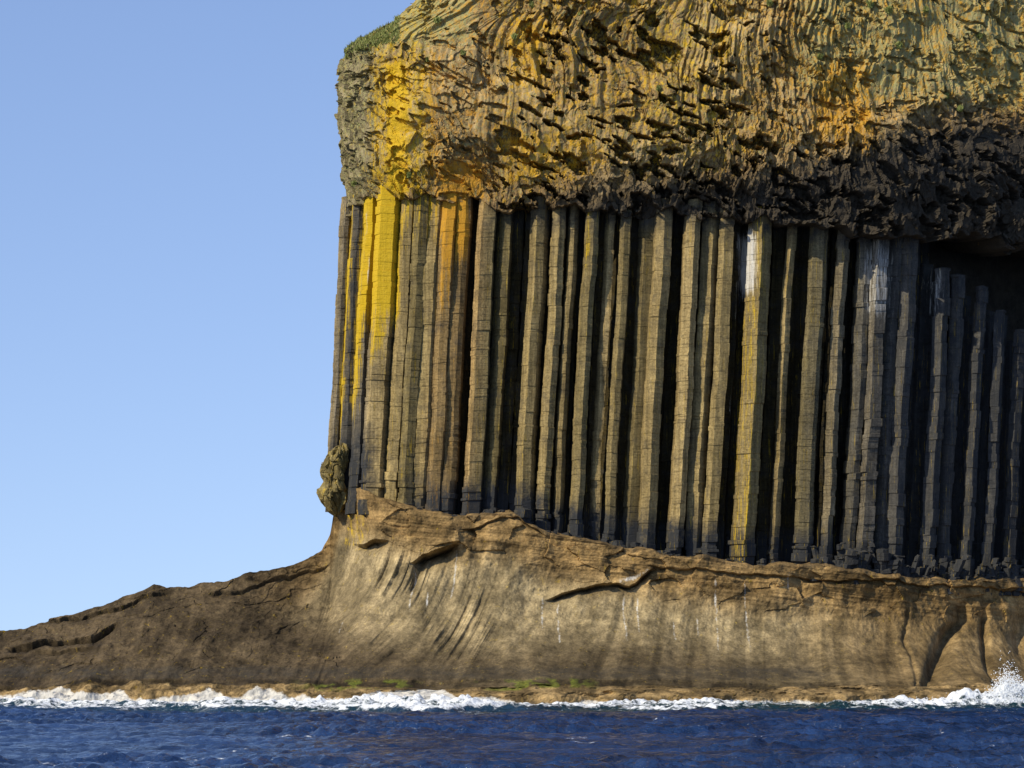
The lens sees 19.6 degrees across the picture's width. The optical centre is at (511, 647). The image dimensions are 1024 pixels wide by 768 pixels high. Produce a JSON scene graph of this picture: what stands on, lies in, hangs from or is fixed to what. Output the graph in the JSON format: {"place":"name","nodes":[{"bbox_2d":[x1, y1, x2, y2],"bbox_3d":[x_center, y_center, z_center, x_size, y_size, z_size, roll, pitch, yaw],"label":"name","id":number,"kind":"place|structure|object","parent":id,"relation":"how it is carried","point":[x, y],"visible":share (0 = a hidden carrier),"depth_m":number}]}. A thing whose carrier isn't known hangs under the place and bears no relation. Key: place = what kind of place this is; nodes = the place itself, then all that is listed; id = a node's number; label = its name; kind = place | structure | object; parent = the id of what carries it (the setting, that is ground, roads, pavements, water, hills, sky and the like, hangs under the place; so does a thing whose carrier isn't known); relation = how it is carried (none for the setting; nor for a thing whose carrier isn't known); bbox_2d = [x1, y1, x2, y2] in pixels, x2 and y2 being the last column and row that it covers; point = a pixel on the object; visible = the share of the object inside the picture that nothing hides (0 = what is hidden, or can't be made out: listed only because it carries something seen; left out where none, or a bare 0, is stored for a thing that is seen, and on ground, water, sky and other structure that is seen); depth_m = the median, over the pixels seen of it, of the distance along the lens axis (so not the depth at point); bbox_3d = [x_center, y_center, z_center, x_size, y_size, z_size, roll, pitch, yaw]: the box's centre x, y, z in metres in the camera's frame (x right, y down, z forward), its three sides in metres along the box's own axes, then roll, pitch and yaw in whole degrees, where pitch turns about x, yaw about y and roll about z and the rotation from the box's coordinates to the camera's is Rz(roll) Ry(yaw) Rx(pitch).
{"place":"outdoors","nodes":[
{"label":"outdoors","id":0,"kind":"place"},
{"bbox_2d":[0,0,414,630],"label":"sky","id":1,"kind":"structure","parent":0,"point":[172,190]},
{"bbox_2d":[0,487,1023,704],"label":"tuff base and promontory","id":2,"kind":"object","parent":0,"point":[385,596],"visible":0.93,"depth_m":157.96},
{"bbox_2d":[316,443,349,516],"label":"rock knob","id":3,"kind":"object","parent":2,"relation":"on","point":[331,492],"visible":1,"depth_m":162.84},
{"bbox_2d":[325,183,1023,595],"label":"basalt columns","id":4,"kind":"structure","parent":2,"relation":"on","point":[759,391],"depth_m":160.84},
{"bbox_2d":[334,0,1023,257],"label":"rock face","id":5,"kind":"object","parent":4,"relation":"on","point":[865,128],"visible":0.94,"depth_m":159.59},
{"bbox_2d":[343,15,400,59],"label":"grass","id":6,"kind":"structure","parent":5,"relation":"on","point":[379,35],"depth_m":161.67},
{"bbox_2d":[350,0,983,186],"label":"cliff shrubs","id":7,"kind":"object","parent":5,"relation":"on","point":[889,10],"visible":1,"depth_m":159.97},
{"bbox_2d":[569,241,1023,475],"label":"rock wall","id":8,"kind":"structure","parent":2,"relation":"on","point":[1001,278],"depth_m":170.04},
{"bbox_2d":[0,681,1023,767],"bbox_3d":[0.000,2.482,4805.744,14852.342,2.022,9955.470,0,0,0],"label":"sea water","id":9,"kind":"structure","parent":0,"point":[381,730],"depth_m":100.90}
]}

